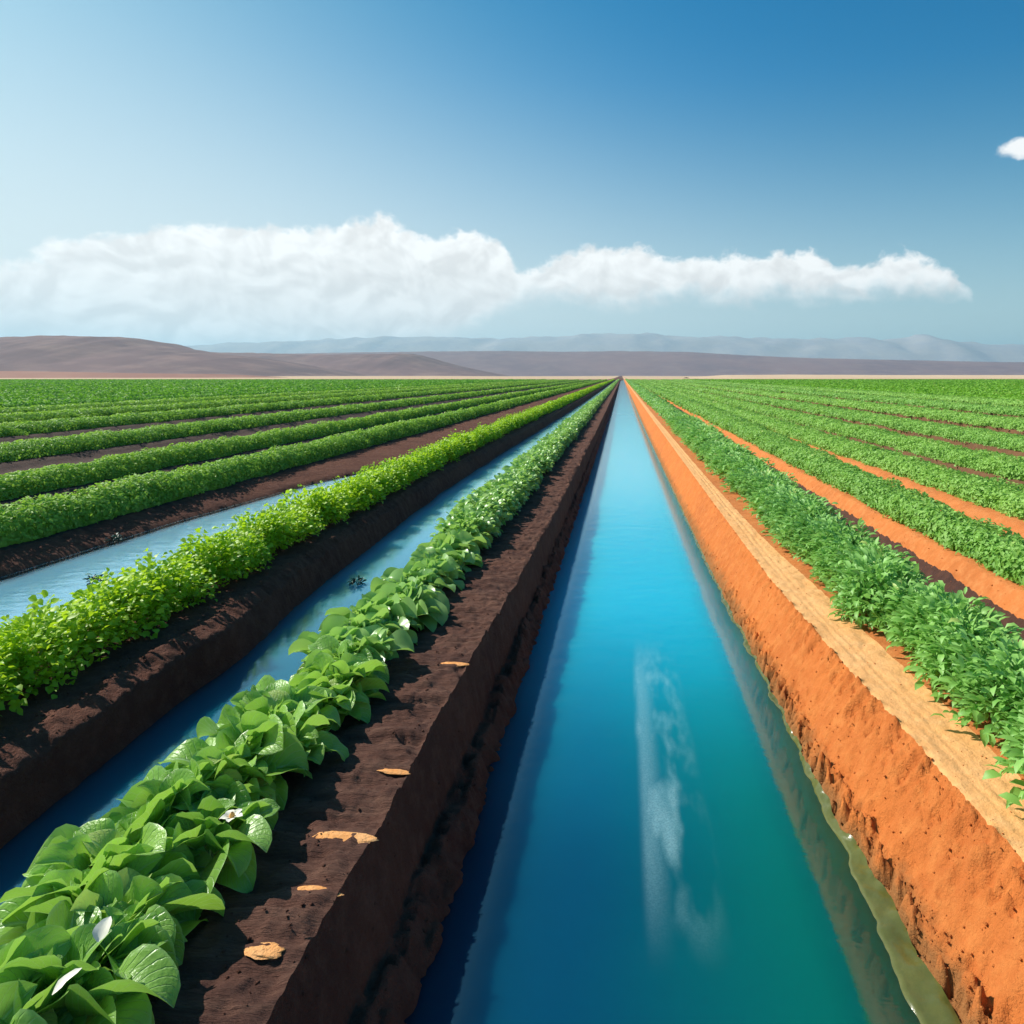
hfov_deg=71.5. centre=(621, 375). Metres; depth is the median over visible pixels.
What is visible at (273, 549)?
bright vegetable
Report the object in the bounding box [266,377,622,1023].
canal bank
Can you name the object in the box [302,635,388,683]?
leafy vegetable
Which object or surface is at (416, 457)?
bright vegetable
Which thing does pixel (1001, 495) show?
crop row
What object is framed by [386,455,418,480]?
bright vegetable
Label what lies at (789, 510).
bushy vegetable
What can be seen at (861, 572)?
bushy vegetable
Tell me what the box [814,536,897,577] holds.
bushy vegetable
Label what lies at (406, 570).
leafy vegetable
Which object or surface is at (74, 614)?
bright vegetable
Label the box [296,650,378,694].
leafy vegetable
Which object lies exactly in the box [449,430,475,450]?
bright vegetable
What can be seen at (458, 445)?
bright vegetable
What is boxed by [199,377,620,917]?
canal bank
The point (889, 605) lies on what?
bushy vegetable
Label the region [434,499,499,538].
leafy vegetable
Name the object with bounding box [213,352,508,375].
hills
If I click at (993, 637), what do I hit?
bushy vegetable
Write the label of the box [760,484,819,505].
bushy vegetable
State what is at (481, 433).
bright vegetable
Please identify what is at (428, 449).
bright vegetable
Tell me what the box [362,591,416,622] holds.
leafy vegetable
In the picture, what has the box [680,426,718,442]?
bushy vegetable
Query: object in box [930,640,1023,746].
bushy vegetable
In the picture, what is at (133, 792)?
leafy vegetable
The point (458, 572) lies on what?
leafy vegetable
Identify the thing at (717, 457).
bushy vegetable
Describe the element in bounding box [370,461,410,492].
bright vegetable
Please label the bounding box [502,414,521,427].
bright vegetable
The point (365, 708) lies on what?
leafy vegetable
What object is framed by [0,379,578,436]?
crop row
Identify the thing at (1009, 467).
crop row
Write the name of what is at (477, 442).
bright vegetable
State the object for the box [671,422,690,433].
bushy vegetable
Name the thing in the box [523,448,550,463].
leafy vegetable
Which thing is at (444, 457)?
bright vegetable
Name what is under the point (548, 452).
leafy vegetable
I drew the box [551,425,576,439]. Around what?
leafy vegetable
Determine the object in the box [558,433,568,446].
leafy vegetable
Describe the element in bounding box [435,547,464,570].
leafy vegetable
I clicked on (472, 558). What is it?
leafy vegetable
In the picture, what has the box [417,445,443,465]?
bright vegetable
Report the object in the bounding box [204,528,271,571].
bright vegetable
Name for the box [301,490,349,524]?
bright vegetable
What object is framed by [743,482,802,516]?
bushy vegetable
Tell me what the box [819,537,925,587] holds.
bushy vegetable
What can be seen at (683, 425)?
bushy vegetable
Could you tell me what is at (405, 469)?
bright vegetable
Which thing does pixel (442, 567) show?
leafy vegetable
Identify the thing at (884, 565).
bushy vegetable
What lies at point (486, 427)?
bright vegetable
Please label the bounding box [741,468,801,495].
bushy vegetable
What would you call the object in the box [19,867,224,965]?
leafy vegetable
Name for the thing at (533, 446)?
leafy vegetable
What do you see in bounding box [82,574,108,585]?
water weed
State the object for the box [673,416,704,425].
bushy vegetable
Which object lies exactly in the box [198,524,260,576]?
bright vegetable
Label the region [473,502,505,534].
leafy vegetable
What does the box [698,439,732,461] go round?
bushy vegetable
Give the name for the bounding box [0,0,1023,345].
sky
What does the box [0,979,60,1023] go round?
leafy vegetable
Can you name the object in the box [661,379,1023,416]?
crop row
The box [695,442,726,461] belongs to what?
bushy vegetable
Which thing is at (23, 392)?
crop field
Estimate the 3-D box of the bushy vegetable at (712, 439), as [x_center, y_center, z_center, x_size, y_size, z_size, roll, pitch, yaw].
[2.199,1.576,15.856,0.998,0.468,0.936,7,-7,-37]
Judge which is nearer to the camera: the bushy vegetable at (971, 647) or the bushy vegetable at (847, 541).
the bushy vegetable at (971, 647)
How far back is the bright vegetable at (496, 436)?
19.85 m
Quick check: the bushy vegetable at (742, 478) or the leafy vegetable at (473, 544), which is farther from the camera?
the bushy vegetable at (742, 478)
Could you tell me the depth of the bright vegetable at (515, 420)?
24.08 m
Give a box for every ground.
[0,376,617,549]
[623,376,1023,779]
[624,376,1023,618]
[625,376,1023,488]
[685,375,1023,377]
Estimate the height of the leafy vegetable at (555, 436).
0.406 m
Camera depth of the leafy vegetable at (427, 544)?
6.79 m
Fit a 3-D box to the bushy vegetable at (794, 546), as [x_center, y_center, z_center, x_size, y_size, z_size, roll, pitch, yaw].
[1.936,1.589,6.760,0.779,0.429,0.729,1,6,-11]
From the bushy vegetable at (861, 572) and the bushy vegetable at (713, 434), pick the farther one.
the bushy vegetable at (713, 434)
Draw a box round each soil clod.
[244,942,284,959]
[297,885,343,896]
[312,831,378,843]
[376,768,409,774]
[441,662,468,665]
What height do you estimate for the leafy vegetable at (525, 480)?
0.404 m
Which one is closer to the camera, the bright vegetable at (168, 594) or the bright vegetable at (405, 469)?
the bright vegetable at (168, 594)
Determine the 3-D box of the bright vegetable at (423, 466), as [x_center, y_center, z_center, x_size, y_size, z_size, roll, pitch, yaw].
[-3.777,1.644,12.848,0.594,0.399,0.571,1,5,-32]
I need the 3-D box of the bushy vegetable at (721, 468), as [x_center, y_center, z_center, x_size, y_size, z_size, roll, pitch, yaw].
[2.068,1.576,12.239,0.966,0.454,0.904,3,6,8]
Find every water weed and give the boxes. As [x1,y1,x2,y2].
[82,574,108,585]
[105,532,121,541]
[348,575,365,585]
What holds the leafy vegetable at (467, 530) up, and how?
on the canal bank at (296, 782)
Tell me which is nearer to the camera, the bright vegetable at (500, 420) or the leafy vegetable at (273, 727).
the leafy vegetable at (273, 727)
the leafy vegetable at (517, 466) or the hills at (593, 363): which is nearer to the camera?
the leafy vegetable at (517, 466)
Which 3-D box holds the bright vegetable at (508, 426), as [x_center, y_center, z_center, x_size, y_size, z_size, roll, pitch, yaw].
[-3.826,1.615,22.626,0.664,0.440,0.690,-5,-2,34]
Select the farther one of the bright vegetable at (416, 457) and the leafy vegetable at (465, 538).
the bright vegetable at (416, 457)
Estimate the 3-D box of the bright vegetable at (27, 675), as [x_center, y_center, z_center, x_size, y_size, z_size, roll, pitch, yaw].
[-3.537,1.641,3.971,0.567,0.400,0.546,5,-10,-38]
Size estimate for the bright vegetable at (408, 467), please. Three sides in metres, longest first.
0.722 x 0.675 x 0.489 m
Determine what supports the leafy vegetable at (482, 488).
on the canal bank at (296, 782)
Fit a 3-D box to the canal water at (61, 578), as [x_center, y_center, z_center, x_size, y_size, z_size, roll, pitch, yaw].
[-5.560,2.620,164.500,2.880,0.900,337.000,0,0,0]
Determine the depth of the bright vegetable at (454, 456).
15.02 m
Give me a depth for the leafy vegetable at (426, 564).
6.00 m
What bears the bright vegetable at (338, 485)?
on the canal bank at (40, 774)
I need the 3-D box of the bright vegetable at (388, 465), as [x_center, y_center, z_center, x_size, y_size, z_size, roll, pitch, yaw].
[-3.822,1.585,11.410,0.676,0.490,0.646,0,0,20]
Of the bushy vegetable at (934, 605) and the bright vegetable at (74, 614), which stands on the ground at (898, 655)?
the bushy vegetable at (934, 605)
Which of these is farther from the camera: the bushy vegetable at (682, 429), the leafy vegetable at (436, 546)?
the bushy vegetable at (682, 429)
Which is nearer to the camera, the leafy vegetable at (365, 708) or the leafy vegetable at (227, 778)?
the leafy vegetable at (227, 778)
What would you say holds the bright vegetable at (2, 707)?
on the canal bank at (40, 774)
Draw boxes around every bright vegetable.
[0,590,120,680]
[0,605,89,698]
[0,627,60,699]
[0,655,27,715]
[0,697,5,709]
[33,592,137,659]
[57,567,168,645]
[97,566,183,633]
[108,548,213,616]
[155,561,218,610]
[162,551,229,598]
[167,526,253,583]
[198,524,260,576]
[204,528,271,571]
[215,522,278,562]
[226,503,294,553]
[250,507,311,548]
[254,502,305,544]
[271,503,326,544]
[273,484,333,527]
[278,503,325,535]
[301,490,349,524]
[314,481,359,516]
[316,484,352,521]
[329,472,374,506]
[332,480,373,510]
[341,471,385,504]
[353,466,391,495]
[355,465,400,495]
[366,458,403,485]
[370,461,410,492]
[380,469,397,493]
[385,454,419,480]
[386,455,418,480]
[387,464,411,483]
[399,452,427,474]
[401,453,427,476]
[402,448,435,471]
[408,455,430,475]
[410,451,435,470]
[413,444,441,463]
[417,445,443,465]
[419,449,443,470]
[427,440,449,458]
[428,446,446,464]
[430,437,460,461]
[435,438,457,460]
[435,444,447,463]
[439,437,463,455]
[442,437,468,451]
[443,437,462,458]
[445,429,474,449]
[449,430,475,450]
[450,439,465,454]
[456,438,469,452]
[469,427,487,443]
[469,428,490,441]
[469,431,484,446]
[472,434,480,447]
[473,428,492,441]
[477,423,494,438]
[482,425,500,437]
[485,428,497,439]
[489,424,501,437]
[495,416,512,429]
[495,420,510,430]
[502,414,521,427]
[506,416,520,427]
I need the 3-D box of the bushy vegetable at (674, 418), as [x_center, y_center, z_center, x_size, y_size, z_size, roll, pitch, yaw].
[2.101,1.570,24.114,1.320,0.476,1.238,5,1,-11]
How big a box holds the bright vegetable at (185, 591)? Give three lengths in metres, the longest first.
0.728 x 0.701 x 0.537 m
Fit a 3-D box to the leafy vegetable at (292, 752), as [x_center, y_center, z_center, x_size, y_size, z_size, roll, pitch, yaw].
[-1.694,1.707,2.901,0.578,0.337,0.646,0,0,22]
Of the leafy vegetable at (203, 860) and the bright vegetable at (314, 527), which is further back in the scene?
the bright vegetable at (314, 527)
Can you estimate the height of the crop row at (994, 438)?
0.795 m
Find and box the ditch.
[626,378,1023,641]
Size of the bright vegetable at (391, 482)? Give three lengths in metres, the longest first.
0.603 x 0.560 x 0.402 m
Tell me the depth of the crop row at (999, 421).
34.60 m
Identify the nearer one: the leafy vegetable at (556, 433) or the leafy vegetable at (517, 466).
the leafy vegetable at (517, 466)
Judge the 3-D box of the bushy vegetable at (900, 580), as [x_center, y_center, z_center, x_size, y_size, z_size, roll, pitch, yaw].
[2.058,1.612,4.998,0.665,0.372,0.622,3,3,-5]
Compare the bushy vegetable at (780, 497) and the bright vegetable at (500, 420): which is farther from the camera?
the bright vegetable at (500, 420)
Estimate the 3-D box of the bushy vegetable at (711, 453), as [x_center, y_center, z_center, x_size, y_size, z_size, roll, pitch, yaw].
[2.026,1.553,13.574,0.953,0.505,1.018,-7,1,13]
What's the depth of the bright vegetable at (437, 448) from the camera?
14.53 m
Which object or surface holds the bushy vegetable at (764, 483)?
on the ground at (898, 655)
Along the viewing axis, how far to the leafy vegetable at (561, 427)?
19.68 m
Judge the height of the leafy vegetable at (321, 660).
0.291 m
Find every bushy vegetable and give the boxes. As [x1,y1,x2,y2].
[665,415,680,426]
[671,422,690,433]
[672,421,702,433]
[673,415,698,422]
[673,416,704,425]
[674,418,703,424]
[676,423,708,439]
[679,428,716,444]
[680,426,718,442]
[681,423,724,442]
[684,430,717,447]
[690,433,719,450]
[691,432,726,453]
[691,433,731,452]
[692,439,723,453]
[693,437,730,451]
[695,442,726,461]
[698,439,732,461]
[704,442,746,467]
[705,441,724,460]
[705,450,747,472]
[705,451,749,471]
[707,436,734,443]
[709,442,754,462]
[711,443,755,456]
[712,451,757,479]
[719,466,768,491]
[721,457,766,477]
[722,449,759,458]
[724,455,778,478]
[724,462,784,493]
[729,467,773,498]
[736,471,782,500]
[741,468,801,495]
[743,472,798,502]
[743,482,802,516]
[744,477,773,499]
[747,484,779,507]
[749,475,796,502]
[754,485,797,504]
[755,486,826,527]
[756,487,810,516]
[758,490,821,521]
[758,494,809,532]
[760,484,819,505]
[761,498,813,535]
[765,510,842,545]
[767,493,847,528]
[768,500,844,534]
[772,512,833,548]
[778,509,817,543]
[784,520,847,564]
[798,512,883,562]
[798,528,863,562]
[803,529,874,573]
[809,542,862,586]
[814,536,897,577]
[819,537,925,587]
[819,545,925,615]
[823,551,921,623]
[828,548,935,628]
[830,546,922,593]
[860,570,949,628]
[867,579,959,646]
[868,580,938,651]
[876,584,992,648]
[886,580,1010,672]
[903,609,1001,675]
[908,603,1023,701]
[909,624,1023,700]
[921,628,1023,729]
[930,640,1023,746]
[982,724,1023,808]
[992,671,1023,768]
[996,684,1023,747]
[996,708,1023,775]
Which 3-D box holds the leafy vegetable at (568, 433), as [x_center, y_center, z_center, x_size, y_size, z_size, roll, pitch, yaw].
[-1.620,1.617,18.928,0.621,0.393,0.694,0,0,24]
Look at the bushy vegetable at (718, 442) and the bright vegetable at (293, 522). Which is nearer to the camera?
the bright vegetable at (293, 522)
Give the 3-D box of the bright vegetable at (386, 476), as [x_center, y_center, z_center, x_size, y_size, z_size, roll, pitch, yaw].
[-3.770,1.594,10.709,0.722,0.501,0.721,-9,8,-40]
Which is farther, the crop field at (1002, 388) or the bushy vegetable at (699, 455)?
the crop field at (1002, 388)
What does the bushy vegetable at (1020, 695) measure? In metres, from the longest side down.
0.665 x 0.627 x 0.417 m
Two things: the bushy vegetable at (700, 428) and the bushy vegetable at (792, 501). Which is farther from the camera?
the bushy vegetable at (700, 428)
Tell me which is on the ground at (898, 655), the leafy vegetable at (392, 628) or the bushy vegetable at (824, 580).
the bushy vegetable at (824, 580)
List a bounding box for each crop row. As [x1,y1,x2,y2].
[0,379,557,413]
[0,379,567,424]
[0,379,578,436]
[0,379,591,462]
[0,379,600,500]
[0,379,606,547]
[543,379,614,412]
[592,379,619,404]
[625,379,687,420]
[629,379,1023,585]
[633,379,1023,520]
[636,379,1023,480]
[642,379,1023,451]
[650,379,1023,431]
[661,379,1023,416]
[672,379,1023,406]
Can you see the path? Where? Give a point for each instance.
(909, 707)
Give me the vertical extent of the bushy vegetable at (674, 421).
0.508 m
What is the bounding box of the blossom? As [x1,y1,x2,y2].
[219,808,242,821]
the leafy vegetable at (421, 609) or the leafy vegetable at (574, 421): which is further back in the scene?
the leafy vegetable at (574, 421)
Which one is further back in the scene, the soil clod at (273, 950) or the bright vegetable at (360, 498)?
the bright vegetable at (360, 498)
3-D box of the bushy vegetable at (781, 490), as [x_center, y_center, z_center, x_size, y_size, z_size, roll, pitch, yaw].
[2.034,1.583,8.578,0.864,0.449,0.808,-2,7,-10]
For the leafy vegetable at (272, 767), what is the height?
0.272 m
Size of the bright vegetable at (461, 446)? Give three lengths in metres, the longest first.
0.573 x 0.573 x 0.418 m
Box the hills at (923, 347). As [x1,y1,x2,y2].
[186,333,1023,361]
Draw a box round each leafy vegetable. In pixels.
[0,838,200,944]
[0,900,180,1023]
[0,924,108,1002]
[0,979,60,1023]
[2,814,190,921]
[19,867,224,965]
[34,901,175,1023]
[39,984,87,1023]
[86,802,211,868]
[86,877,207,996]
[99,759,259,836]
[119,764,246,835]
[131,743,277,812]
[158,722,307,822]
[163,787,279,920]
[196,704,308,809]
[205,690,308,740]
[216,675,340,747]
[236,741,312,783]
[258,710,348,769]
[288,626,369,658]
[289,649,373,683]
[289,652,388,730]
[290,678,370,731]
[293,673,385,724]
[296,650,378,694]
[297,638,379,675]
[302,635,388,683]
[314,695,356,730]
[318,599,417,630]
[319,610,405,660]
[320,607,394,660]
[334,618,398,659]
[337,625,413,661]
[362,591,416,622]
[363,607,421,644]
[370,568,424,591]
[374,582,447,631]
[379,576,449,613]
[380,564,440,584]
[389,596,427,629]
[396,576,444,594]
[406,556,452,573]
[407,560,464,590]
[407,568,455,592]
[409,545,461,565]
[411,546,463,569]
[417,541,472,550]
[417,558,458,589]
[420,558,464,584]
[428,531,474,552]
[430,509,495,547]
[430,528,481,548]
[432,539,464,562]
[433,529,486,553]
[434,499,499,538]
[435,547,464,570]
[438,520,490,547]
[438,523,492,548]
[440,543,482,571]
[449,492,507,526]
[453,493,510,520]
[457,501,500,535]
[468,477,518,510]
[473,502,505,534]
[475,487,513,519]
[478,475,529,499]
[480,485,521,511]
[483,478,528,508]
[488,488,517,515]
[495,467,539,491]
[495,473,529,500]
[497,466,528,475]
[500,462,542,481]
[502,470,532,496]
[504,456,544,477]
[507,467,539,491]
[511,462,541,482]
[513,451,550,470]
[514,464,538,484]
[519,459,542,481]
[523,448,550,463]
[525,449,553,471]
[529,442,557,457]
[534,447,554,465]
[535,441,558,453]
[536,438,561,456]
[537,435,563,451]
[537,435,564,448]
[537,447,559,462]
[541,438,563,455]
[546,433,566,447]
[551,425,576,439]
[552,423,577,437]
[552,430,571,444]
[555,429,572,441]
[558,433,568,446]
[559,426,577,439]
[561,418,580,428]
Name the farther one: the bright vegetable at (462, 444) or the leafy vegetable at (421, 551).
the bright vegetable at (462, 444)
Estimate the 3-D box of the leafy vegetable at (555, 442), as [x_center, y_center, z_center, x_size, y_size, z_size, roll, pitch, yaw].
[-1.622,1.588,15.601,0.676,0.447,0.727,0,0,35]
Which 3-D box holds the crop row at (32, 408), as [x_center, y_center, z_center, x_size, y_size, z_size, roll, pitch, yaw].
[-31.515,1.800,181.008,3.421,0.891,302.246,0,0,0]
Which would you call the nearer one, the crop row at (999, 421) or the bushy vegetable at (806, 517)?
the bushy vegetable at (806, 517)
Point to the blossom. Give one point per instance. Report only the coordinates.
(229, 815)
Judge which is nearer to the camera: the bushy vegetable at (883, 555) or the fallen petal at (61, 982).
the fallen petal at (61, 982)
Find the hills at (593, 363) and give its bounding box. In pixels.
[295,351,1023,375]
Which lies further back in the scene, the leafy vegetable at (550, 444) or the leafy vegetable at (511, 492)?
the leafy vegetable at (550, 444)
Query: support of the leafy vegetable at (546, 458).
on the canal bank at (296, 782)
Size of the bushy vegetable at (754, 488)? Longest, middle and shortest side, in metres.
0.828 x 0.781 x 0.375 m
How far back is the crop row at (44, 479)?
16.24 m
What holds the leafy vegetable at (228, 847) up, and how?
on the canal bank at (296, 782)
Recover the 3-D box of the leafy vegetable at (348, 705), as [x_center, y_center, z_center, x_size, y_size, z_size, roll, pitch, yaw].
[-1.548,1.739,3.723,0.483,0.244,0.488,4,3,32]
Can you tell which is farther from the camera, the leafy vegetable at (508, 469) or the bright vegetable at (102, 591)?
the leafy vegetable at (508, 469)
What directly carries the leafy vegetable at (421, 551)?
on the canal bank at (296, 782)
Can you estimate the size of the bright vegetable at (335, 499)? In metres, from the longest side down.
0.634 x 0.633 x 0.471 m
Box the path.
[624,379,1023,861]
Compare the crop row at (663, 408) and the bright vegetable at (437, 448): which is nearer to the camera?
the bright vegetable at (437, 448)
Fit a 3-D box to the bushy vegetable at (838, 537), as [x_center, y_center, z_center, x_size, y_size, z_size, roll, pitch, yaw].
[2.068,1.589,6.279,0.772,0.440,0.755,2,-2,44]
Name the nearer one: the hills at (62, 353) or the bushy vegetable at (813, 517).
the bushy vegetable at (813, 517)
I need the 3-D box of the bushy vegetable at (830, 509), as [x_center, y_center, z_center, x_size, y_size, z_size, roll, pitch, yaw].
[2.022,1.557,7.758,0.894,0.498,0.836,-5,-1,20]
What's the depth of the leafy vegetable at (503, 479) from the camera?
9.88 m
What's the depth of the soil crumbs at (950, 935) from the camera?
3.23 m
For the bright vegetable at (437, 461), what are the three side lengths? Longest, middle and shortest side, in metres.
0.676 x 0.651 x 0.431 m
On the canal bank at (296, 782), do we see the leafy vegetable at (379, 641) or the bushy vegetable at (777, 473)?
the leafy vegetable at (379, 641)
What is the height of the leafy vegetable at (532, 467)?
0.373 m
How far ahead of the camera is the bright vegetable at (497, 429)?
20.58 m
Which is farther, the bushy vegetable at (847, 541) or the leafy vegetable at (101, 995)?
the bushy vegetable at (847, 541)
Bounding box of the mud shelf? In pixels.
[623,379,960,1023]
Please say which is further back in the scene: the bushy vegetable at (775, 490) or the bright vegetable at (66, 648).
the bushy vegetable at (775, 490)
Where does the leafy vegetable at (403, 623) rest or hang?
on the canal bank at (296, 782)
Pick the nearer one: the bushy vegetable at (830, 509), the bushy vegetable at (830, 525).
the bushy vegetable at (830, 525)
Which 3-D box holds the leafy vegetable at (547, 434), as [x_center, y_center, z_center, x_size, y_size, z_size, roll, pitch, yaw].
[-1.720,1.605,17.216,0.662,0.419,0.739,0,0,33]
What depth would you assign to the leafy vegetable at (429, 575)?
5.70 m
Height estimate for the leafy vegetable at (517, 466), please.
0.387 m
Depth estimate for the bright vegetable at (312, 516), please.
8.10 m
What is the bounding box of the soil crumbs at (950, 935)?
[694,452,1023,1023]
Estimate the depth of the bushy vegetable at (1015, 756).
2.91 m
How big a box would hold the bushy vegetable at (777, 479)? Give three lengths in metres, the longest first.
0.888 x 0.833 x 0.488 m
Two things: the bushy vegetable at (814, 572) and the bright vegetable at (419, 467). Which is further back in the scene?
the bright vegetable at (419, 467)
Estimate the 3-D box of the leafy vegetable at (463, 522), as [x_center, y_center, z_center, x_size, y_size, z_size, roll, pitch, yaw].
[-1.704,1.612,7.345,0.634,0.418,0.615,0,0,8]
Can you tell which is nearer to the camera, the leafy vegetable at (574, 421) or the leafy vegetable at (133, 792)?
the leafy vegetable at (133, 792)
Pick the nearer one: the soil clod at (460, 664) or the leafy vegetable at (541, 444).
the soil clod at (460, 664)
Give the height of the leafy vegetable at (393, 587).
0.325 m
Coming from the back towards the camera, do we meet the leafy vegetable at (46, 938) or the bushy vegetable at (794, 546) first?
the bushy vegetable at (794, 546)
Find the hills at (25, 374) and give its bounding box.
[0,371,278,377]
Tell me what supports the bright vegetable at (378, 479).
on the canal bank at (40, 774)
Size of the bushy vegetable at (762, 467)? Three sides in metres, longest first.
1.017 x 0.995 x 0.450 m
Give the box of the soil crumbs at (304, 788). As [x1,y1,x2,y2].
[0,474,563,1019]
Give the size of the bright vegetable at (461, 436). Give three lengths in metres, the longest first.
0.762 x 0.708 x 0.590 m
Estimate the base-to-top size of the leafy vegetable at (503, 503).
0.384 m
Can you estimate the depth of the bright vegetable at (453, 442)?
15.53 m
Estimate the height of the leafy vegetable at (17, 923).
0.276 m
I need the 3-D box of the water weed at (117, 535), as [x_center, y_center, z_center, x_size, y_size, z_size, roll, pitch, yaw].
[-6.673,2.120,9.170,0.237,0.118,0.211,0,0,-25]
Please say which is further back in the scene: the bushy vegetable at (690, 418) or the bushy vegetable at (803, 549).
the bushy vegetable at (690, 418)
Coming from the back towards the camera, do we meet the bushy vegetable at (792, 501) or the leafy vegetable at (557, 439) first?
the leafy vegetable at (557, 439)
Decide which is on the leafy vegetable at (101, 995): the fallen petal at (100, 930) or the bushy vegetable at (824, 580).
the fallen petal at (100, 930)
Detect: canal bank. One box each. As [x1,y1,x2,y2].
[0,376,619,576]
[0,376,620,848]
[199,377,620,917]
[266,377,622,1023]
[622,376,1023,1023]
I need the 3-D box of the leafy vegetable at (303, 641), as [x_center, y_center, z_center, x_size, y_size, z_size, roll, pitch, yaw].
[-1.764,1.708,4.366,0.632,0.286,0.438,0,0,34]
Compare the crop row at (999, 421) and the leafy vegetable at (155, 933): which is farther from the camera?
the crop row at (999, 421)
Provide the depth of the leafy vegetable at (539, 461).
12.67 m
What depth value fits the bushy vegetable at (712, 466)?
12.86 m
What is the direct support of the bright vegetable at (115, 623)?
on the canal bank at (40, 774)
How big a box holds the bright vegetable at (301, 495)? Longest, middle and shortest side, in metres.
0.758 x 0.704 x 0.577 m
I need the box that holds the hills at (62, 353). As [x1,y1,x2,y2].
[0,335,379,375]
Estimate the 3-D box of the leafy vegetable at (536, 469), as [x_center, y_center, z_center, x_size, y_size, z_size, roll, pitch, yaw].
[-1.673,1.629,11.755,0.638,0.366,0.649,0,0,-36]
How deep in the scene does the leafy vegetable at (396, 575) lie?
5.54 m
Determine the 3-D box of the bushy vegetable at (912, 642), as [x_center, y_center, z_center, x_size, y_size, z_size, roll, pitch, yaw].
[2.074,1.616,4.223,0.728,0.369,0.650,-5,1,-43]
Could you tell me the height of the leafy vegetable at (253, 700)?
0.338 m
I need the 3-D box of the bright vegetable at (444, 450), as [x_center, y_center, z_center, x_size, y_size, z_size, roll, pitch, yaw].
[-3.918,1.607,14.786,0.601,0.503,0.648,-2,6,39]
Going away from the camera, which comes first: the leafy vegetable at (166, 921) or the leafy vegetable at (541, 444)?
the leafy vegetable at (166, 921)
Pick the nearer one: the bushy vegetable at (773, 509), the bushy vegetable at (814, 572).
the bushy vegetable at (814, 572)
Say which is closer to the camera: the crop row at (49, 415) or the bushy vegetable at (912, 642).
the bushy vegetable at (912, 642)
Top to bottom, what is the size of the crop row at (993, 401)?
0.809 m
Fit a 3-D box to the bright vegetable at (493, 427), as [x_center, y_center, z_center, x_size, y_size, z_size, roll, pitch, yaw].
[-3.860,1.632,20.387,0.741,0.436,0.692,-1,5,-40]
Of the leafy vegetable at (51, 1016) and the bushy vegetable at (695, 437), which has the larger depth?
the bushy vegetable at (695, 437)
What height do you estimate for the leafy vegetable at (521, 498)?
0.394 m
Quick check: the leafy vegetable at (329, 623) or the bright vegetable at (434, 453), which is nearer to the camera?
the leafy vegetable at (329, 623)
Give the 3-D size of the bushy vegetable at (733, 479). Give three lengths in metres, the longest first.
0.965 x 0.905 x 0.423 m
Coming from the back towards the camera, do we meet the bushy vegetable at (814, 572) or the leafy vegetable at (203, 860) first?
the bushy vegetable at (814, 572)
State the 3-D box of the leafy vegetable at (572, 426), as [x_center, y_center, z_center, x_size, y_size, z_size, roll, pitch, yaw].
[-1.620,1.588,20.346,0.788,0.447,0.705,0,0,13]
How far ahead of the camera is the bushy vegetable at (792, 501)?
8.48 m
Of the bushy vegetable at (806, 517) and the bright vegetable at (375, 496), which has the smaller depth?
the bushy vegetable at (806, 517)
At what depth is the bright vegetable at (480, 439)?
18.09 m
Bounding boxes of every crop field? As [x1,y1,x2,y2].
[0,379,545,407]
[684,379,1023,399]
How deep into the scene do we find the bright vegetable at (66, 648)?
4.14 m
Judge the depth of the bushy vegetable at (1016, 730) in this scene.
3.13 m
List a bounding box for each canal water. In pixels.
[0,381,614,904]
[0,474,355,626]
[404,381,919,1023]
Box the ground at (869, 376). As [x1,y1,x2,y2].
[685,375,1023,377]
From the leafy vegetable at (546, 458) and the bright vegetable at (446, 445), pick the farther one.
the bright vegetable at (446, 445)
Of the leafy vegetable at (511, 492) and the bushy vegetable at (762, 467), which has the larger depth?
the bushy vegetable at (762, 467)
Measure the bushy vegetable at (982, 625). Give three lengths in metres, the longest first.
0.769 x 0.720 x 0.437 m
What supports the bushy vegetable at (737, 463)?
on the ground at (898, 655)
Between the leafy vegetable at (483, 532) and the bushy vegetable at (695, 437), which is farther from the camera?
the bushy vegetable at (695, 437)
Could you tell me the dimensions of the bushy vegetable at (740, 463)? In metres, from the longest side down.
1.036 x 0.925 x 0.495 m
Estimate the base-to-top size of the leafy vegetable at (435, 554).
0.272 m
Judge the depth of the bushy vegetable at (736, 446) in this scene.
13.87 m
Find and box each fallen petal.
[52,968,80,994]
[92,916,111,941]
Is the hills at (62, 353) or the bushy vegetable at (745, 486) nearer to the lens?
the bushy vegetable at (745, 486)
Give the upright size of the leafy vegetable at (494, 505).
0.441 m
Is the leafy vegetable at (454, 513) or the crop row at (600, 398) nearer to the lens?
the leafy vegetable at (454, 513)
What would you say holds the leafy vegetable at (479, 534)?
on the canal bank at (296, 782)
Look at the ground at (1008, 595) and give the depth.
8.95 m
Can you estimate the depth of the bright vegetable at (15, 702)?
3.75 m

